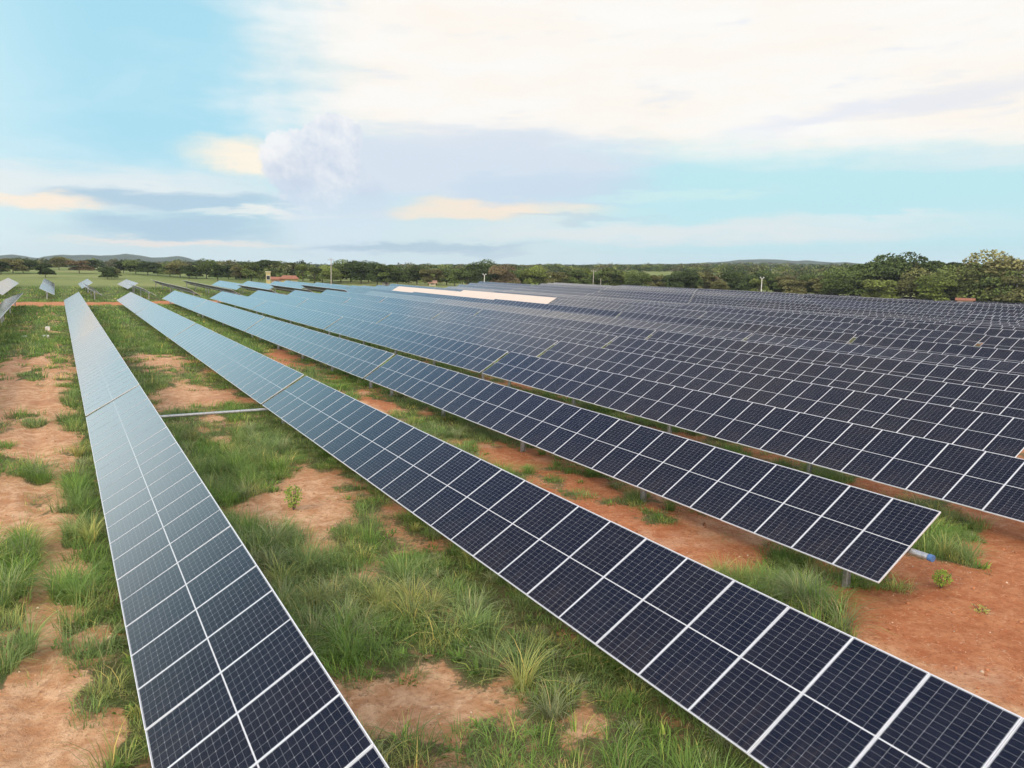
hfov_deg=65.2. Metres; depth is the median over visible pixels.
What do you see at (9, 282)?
solar tracker
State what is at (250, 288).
solar tracker
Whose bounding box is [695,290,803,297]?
solar tracker
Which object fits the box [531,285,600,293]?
solar tracker
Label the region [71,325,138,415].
solar tracker
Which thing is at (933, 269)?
tree
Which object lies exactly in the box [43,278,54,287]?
solar tracker
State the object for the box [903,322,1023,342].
solar tracker
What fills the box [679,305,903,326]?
solar tracker
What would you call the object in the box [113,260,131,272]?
tree
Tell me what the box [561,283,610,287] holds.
solar tracker
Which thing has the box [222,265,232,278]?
tree
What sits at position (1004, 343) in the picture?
solar tracker
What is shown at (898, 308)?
solar tracker
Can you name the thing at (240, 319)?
solar tracker
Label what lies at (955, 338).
solar tracker
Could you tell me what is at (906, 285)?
tree
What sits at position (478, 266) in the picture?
tree
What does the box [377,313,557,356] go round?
solar tracker
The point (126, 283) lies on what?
solar tracker
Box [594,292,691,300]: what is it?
solar tracker
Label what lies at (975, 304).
solar tracker
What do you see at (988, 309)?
solar tracker
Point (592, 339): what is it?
solar tracker
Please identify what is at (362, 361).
solar tracker
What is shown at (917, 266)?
tree
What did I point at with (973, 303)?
solar tracker
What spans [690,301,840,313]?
solar tracker
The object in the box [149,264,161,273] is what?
tree
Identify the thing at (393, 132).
sky
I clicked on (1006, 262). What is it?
tree
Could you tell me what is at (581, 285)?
solar tracker
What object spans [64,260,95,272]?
tree
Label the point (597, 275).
tree
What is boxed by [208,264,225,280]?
tree
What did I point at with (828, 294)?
solar tracker
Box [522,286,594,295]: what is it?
solar tracker
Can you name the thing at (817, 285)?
tree
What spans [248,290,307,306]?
solar tracker
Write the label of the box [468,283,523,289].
solar tracker
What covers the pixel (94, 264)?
tree
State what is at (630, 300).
solar tracker
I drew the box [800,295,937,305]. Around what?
solar tracker
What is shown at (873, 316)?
solar tracker
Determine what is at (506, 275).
tree
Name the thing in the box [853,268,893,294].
tree
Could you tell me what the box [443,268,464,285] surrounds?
tree
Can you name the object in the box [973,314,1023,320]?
solar tracker
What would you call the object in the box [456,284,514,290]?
solar tracker
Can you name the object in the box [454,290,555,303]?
solar tracker
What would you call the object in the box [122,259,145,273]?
tree
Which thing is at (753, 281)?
tree
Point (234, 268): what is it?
tree
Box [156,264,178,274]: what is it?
tree
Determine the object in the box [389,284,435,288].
solar tracker
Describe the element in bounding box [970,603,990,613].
bush
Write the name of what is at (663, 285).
tree
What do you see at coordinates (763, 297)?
solar tracker
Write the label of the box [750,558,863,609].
grass clump
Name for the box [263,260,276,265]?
tree
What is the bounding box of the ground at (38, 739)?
[0,267,1023,767]
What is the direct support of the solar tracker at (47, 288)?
on the ground at (38, 739)
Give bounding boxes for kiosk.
[955,298,975,301]
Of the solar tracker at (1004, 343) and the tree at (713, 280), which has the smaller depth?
the solar tracker at (1004, 343)
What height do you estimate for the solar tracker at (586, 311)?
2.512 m
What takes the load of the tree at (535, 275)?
on the ground at (38, 739)
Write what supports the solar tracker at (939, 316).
on the ground at (38, 739)
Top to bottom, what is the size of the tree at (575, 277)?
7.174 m
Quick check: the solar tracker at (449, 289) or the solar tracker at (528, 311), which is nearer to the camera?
the solar tracker at (528, 311)
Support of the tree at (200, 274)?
on the ground at (38, 739)
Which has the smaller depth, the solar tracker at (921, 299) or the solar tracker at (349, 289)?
the solar tracker at (349, 289)
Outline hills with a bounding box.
[0,254,981,265]
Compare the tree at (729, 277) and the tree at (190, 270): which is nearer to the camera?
the tree at (729, 277)
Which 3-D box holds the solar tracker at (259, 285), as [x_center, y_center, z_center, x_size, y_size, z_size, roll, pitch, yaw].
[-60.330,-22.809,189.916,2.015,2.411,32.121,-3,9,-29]
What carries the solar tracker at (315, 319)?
on the ground at (38, 739)
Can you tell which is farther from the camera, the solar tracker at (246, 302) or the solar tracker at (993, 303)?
the solar tracker at (993, 303)
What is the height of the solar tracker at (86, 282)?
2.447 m
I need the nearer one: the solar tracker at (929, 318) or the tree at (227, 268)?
the solar tracker at (929, 318)
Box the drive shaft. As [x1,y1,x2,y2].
[160,408,284,423]
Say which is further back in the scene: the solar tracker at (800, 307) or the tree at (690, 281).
the tree at (690, 281)
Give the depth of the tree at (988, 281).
207.16 m
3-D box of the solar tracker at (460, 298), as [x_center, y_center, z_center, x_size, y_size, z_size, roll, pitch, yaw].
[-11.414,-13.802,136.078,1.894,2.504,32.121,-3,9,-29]
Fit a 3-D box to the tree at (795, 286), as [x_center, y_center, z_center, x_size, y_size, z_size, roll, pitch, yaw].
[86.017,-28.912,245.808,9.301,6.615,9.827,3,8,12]
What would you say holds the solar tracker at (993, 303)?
on the ground at (38, 739)
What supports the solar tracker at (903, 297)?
on the ground at (38, 739)
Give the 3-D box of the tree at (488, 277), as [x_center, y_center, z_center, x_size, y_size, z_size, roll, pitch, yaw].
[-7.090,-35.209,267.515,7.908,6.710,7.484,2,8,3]
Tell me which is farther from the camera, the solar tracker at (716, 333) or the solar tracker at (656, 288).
the solar tracker at (656, 288)
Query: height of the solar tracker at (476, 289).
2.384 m
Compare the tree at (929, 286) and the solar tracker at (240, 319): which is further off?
the tree at (929, 286)
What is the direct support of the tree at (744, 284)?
on the ground at (38, 739)
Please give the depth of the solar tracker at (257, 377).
43.74 m
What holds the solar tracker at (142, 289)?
on the ground at (38, 739)
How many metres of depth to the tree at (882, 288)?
224.29 m
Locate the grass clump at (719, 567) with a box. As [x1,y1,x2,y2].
[693,552,801,589]
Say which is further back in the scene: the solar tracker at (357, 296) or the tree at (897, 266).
the tree at (897, 266)
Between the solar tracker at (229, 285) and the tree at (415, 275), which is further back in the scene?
the tree at (415, 275)
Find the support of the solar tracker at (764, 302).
on the ground at (38, 739)
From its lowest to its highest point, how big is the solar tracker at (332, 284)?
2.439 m
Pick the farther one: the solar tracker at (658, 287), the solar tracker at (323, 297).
the solar tracker at (658, 287)
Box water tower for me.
[265,271,270,283]
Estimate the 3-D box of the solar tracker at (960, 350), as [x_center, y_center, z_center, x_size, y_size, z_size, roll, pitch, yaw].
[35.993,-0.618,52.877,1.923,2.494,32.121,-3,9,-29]
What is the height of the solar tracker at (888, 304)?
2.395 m
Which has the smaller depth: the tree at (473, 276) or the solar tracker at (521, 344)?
the solar tracker at (521, 344)
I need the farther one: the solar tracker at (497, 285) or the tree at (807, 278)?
the tree at (807, 278)
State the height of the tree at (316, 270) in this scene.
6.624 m
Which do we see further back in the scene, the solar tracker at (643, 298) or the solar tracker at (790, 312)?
the solar tracker at (643, 298)
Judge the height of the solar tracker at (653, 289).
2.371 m
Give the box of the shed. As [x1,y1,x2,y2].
[271,277,284,281]
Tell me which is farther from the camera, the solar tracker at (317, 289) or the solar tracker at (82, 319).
the solar tracker at (317, 289)
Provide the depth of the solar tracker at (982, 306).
147.45 m
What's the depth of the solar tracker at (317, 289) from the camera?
170.12 m
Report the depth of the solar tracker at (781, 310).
108.77 m
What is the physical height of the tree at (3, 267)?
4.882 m
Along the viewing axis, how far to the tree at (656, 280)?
271.64 m
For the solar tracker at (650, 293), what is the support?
on the ground at (38, 739)
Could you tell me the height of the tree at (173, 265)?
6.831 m
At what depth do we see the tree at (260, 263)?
307.41 m
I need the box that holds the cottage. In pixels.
[428,280,436,285]
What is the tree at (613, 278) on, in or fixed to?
on the ground at (38, 739)
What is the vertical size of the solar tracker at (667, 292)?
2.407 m
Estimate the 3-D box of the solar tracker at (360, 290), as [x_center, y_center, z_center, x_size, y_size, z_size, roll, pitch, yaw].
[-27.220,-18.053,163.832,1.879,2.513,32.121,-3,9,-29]
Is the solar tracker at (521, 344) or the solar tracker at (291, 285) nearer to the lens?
the solar tracker at (521, 344)
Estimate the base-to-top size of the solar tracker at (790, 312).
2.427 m
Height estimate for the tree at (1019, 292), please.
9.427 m
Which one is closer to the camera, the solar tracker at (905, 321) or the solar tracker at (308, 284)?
the solar tracker at (905, 321)
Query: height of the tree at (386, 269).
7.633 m
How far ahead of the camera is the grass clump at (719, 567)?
18.42 m
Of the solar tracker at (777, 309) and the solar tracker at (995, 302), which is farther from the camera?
the solar tracker at (995, 302)
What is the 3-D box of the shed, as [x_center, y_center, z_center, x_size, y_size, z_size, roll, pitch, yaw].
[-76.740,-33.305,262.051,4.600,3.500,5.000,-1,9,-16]
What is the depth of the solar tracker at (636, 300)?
146.93 m
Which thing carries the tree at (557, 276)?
on the ground at (38, 739)
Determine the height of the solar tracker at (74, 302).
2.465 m
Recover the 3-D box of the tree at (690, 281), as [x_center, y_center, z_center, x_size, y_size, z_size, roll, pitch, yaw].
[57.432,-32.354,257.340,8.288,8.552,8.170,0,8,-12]
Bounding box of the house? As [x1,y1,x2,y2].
[279,275,298,281]
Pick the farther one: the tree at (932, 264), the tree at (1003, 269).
the tree at (932, 264)
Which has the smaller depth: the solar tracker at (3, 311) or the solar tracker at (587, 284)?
the solar tracker at (3, 311)
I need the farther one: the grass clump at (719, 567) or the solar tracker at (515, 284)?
the solar tracker at (515, 284)
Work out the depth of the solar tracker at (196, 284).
182.97 m
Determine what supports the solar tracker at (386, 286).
on the ground at (38, 739)
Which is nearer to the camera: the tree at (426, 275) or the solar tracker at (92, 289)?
the solar tracker at (92, 289)
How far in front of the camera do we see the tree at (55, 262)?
360.06 m
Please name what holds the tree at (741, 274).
on the ground at (38, 739)
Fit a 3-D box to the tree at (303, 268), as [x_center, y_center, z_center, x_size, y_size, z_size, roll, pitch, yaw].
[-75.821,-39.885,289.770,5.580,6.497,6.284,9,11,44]
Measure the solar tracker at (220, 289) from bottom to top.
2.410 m
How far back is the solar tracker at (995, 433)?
35.73 m
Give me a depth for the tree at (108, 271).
256.01 m
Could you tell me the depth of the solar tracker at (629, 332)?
78.29 m
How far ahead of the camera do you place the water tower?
253.71 m
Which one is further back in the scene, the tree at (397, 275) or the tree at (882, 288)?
the tree at (397, 275)
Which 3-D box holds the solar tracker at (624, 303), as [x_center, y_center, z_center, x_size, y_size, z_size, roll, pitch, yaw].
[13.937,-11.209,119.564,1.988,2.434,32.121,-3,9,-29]
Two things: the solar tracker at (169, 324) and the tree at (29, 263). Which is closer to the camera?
the solar tracker at (169, 324)
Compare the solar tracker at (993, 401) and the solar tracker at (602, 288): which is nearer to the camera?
the solar tracker at (993, 401)
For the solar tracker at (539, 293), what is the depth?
176.25 m
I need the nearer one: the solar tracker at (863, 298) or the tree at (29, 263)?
the solar tracker at (863, 298)
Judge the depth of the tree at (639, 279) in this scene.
262.32 m
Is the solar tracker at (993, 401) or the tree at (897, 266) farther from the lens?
the tree at (897, 266)
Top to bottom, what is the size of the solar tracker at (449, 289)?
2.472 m
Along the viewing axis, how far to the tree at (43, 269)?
256.38 m
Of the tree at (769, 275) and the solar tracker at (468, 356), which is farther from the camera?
the tree at (769, 275)
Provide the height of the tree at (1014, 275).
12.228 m
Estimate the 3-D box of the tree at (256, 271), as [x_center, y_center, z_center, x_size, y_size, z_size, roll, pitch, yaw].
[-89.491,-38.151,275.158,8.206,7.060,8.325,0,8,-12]
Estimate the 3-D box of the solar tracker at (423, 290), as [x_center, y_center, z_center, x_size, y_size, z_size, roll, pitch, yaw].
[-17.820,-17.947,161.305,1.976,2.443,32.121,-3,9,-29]
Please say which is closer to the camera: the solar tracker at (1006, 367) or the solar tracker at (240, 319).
the solar tracker at (1006, 367)
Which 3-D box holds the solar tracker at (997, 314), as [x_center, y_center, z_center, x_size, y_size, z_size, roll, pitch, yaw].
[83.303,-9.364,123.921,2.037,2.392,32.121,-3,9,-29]
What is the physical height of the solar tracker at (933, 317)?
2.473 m
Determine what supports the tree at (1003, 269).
on the ground at (38, 739)
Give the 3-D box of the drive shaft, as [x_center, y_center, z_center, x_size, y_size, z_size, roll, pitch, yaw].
[-12.829,1.658,33.565,6.720,1.130,0.200,-3,9,-29]
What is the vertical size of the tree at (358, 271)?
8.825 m
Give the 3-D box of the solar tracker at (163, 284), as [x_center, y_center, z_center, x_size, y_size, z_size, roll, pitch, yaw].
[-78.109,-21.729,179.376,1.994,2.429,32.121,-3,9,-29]
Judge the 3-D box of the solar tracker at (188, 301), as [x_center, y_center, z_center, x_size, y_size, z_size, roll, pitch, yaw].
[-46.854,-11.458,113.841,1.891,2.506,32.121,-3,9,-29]
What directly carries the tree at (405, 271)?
on the ground at (38, 739)
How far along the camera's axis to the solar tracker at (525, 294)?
168.57 m
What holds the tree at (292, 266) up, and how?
on the ground at (38, 739)
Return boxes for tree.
[0,258,28,272]
[0,262,11,273]
[10,257,38,272]
[34,263,56,277]
[47,256,67,267]
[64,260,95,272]
[86,259,101,267]
[96,266,118,278]
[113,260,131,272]
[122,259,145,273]
[135,262,158,274]
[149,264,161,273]
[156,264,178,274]
[164,260,187,277]
[178,265,199,278]
[192,265,203,277]
[195,258,216,278]
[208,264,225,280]
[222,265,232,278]
[229,265,247,279]
[239,263,263,280]
[254,260,270,274]
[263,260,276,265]
[271,261,289,272]
[286,262,298,273]
[295,265,310,281]
[306,266,322,282]
[311,265,329,282]
[322,266,342,283]
[328,259,351,281]
[344,260,372,283]
[359,260,380,282]
[366,269,386,284]
[375,264,397,285]
[388,268,407,283]
[403,268,414,283]
[407,265,424,284]
[419,269,436,285]
[430,269,445,284]
[441,269,450,284]
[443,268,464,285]
[461,269,483,283]
[465,259,498,279]
[479,269,501,282]
[488,264,520,282]
[509,269,523,283]
[520,265,548,284]
[543,272,568,283]
[564,270,589,283]
[577,268,594,282]
[587,269,608,284]
[597,267,623,285]
[616,272,626,285]
[624,269,652,285]
[644,275,662,286]
[658,276,667,286]
[662,274,685,287]
[665,270,687,284]
[679,270,703,288]
[692,271,715,288]
[701,276,719,288]
[710,280,728,289]
[721,272,741,290]
[732,273,766,290]
[733,272,745,289]
[749,278,769,291]
[754,270,781,291]
[768,275,785,291]
[774,275,795,291]
[777,279,807,293]
[796,273,818,292]
[808,276,838,294]
[818,266,867,294]
[839,262,880,294]
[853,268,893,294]
[861,279,902,298]
[867,252,928,293]
[894,268,949,297]
[909,262,920,296]
[913,274,957,300]
[921,260,964,273]
[931,264,970,291]
[932,263,995,298]
[946,249,1023,299]
[970,268,1023,302]
[991,275,1023,301]
[995,268,1014,276]
[1001,265,1023,286]
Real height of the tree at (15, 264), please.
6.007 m
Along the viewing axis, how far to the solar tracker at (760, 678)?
12.77 m
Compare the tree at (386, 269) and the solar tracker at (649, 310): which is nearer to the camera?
the solar tracker at (649, 310)
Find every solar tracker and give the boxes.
[0,278,17,287]
[0,282,11,294]
[0,293,22,319]
[0,304,12,323]
[39,283,54,298]
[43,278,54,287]
[64,292,85,313]
[66,303,99,340]
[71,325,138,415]
[78,279,92,292]
[83,283,101,298]
[86,385,389,767]
[117,292,152,312]
[118,279,137,288]
[131,284,154,298]
[136,303,194,338]
[152,280,174,292]
[162,290,206,314]
[167,283,199,295]
[171,323,303,403]
[182,280,210,290]
[192,300,264,337]
[203,284,240,294]
[210,291,265,313]
[212,280,244,291]
[238,285,275,292]
[243,281,276,289]
[245,317,393,387]
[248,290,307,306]
[252,301,342,334]
[262,376,1023,767]
[271,281,303,288]
[271,285,313,292]
[285,281,315,287]
[288,290,350,303]
[297,299,390,322]
[301,285,346,291]
[314,284,355,291]
[315,282,349,286]
[321,290,385,301]
[325,317,507,379]
[343,298,442,318]
[350,285,393,289]
[351,287,411,294]
[362,285,394,288]
[364,355,940,587]
[365,291,438,302]
[375,285,396,287]
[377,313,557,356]
[381,297,481,314]
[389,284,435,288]
[392,286,458,295]
[410,292,492,303]
[432,311,616,347]
[433,298,549,315]
[434,287,488,291]
[447,286,504,291]
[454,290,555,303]
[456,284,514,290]
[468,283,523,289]
[474,309,655,340]
[478,281,531,288]
[482,352,1023,522]
[489,299,621,317]
[494,291,563,296]
[504,290,574,296]
[513,288,588,295]
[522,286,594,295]
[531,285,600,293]
[539,341,1023,456]
[540,283,606,291]
[544,311,751,340]
[547,283,611,289]
[548,296,681,308]
[551,299,705,318]
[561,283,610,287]
[564,296,683,305]
[573,296,685,304]
[584,296,686,303]
[587,294,689,302]
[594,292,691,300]
[600,290,693,297]
[605,336,1023,418]
[606,288,694,294]
[611,286,694,292]
[615,285,695,290]
[616,311,855,343]
[620,285,696,289]
[647,331,1023,392]
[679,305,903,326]
[686,304,883,319]
[688,299,829,310]
[689,303,866,316]
[690,297,822,307]
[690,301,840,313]
[691,295,815,303]
[692,292,807,300]
[694,289,798,295]
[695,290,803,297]
[696,303,849,314]
[699,311,985,345]
[711,289,794,293]
[745,334,1023,375]
[778,292,859,296]
[798,294,923,301]
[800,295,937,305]
[806,298,952,309]
[813,301,970,313]
[821,305,992,317]
[824,307,1017,322]
[832,310,1023,324]
[841,312,1023,325]
[849,294,948,299]
[851,335,1023,362]
[860,296,956,301]
[868,315,1023,327]
[885,318,1023,330]
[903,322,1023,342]
[906,299,1023,305]
[924,301,1023,306]
[936,303,1023,309]
[940,305,1023,313]
[951,300,1023,304]
[966,310,1023,316]
[968,302,1020,304]
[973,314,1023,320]
[980,336,1023,350]
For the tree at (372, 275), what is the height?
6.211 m
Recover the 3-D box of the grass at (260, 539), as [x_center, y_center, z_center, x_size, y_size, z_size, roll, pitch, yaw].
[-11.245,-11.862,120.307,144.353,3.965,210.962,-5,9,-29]
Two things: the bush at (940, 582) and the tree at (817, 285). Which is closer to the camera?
the bush at (940, 582)
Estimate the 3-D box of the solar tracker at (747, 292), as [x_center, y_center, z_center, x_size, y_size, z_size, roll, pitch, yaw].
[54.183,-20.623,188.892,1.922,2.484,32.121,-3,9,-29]
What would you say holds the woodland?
on the ground at (38, 739)
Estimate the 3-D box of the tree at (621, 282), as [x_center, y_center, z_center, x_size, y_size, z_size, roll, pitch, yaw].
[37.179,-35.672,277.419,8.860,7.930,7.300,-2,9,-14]
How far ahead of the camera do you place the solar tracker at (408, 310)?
99.94 m
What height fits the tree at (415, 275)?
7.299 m
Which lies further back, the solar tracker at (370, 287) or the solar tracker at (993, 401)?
the solar tracker at (370, 287)
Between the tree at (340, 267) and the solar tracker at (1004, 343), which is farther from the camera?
the tree at (340, 267)
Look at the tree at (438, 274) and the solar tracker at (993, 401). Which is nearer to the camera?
the solar tracker at (993, 401)
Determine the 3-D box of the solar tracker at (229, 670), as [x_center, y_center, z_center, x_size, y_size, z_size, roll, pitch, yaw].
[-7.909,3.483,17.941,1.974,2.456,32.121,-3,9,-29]
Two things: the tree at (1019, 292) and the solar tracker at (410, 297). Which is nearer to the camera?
the solar tracker at (410, 297)
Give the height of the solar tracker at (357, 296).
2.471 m
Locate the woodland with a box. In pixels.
[24,256,885,290]
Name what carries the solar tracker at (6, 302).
on the ground at (38, 739)
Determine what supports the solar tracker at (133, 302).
on the ground at (38, 739)
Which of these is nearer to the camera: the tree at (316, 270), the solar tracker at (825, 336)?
the solar tracker at (825, 336)
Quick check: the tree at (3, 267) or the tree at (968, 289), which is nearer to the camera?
the tree at (968, 289)
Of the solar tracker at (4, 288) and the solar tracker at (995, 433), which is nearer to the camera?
the solar tracker at (995, 433)
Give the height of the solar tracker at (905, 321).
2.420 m
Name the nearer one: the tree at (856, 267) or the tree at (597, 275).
the tree at (856, 267)
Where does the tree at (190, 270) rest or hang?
on the ground at (38, 739)
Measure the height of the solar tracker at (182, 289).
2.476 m
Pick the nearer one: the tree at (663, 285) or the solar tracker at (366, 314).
the solar tracker at (366, 314)
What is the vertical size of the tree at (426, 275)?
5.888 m
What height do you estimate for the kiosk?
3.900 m
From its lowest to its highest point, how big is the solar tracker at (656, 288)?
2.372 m
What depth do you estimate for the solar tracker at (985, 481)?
27.90 m
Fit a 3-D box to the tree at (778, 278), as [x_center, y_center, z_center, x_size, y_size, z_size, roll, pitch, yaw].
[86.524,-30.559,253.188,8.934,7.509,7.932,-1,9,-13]
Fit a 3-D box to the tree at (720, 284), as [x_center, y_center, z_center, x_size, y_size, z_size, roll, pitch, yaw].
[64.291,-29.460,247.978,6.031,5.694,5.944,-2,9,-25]
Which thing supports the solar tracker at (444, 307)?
on the ground at (38, 739)
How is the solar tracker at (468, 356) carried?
on the ground at (38, 739)
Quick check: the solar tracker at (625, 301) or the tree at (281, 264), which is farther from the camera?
the tree at (281, 264)
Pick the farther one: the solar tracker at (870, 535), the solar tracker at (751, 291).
the solar tracker at (751, 291)
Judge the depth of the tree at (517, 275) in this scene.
278.74 m
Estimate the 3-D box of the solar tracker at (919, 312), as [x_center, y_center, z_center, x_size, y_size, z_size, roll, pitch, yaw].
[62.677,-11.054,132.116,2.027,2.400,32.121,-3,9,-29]
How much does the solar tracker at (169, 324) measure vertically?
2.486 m
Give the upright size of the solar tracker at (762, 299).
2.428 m
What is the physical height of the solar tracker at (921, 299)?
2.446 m
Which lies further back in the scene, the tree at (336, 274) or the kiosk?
the tree at (336, 274)
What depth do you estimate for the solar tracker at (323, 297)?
128.35 m
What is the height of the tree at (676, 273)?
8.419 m
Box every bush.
[283,484,302,509]
[931,569,952,587]
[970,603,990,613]
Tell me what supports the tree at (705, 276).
on the ground at (38, 739)
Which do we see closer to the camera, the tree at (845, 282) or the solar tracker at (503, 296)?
the solar tracker at (503, 296)
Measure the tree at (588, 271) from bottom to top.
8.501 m
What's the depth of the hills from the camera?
2784.97 m
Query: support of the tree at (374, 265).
on the ground at (38, 739)
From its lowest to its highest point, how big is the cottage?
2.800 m
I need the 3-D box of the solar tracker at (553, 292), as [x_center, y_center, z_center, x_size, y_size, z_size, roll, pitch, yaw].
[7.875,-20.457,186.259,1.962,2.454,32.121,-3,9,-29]
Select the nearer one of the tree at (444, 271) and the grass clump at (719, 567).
the grass clump at (719, 567)
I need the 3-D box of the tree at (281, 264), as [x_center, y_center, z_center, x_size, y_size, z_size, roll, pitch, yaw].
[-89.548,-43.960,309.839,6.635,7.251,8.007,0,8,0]
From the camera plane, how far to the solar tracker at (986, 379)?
50.28 m
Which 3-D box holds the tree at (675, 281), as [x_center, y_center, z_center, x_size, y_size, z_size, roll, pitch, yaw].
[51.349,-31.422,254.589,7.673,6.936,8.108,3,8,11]
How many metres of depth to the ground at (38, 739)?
17.58 m
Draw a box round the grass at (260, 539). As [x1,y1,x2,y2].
[0,285,1001,767]
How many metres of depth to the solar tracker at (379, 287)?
205.12 m
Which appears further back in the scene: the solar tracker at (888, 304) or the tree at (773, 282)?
the tree at (773, 282)
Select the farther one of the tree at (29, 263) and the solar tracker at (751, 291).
the tree at (29, 263)
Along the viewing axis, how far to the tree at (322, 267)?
281.68 m
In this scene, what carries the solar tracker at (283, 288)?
on the ground at (38, 739)
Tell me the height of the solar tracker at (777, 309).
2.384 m
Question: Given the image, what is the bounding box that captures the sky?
[0,0,1023,264]
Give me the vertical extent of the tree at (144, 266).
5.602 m
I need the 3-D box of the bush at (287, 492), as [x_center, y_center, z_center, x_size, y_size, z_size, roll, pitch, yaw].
[-6.270,3.268,22.983,0.570,0.819,0.560,-3,9,-29]
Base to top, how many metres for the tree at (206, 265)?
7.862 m
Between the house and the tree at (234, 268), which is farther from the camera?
the tree at (234, 268)

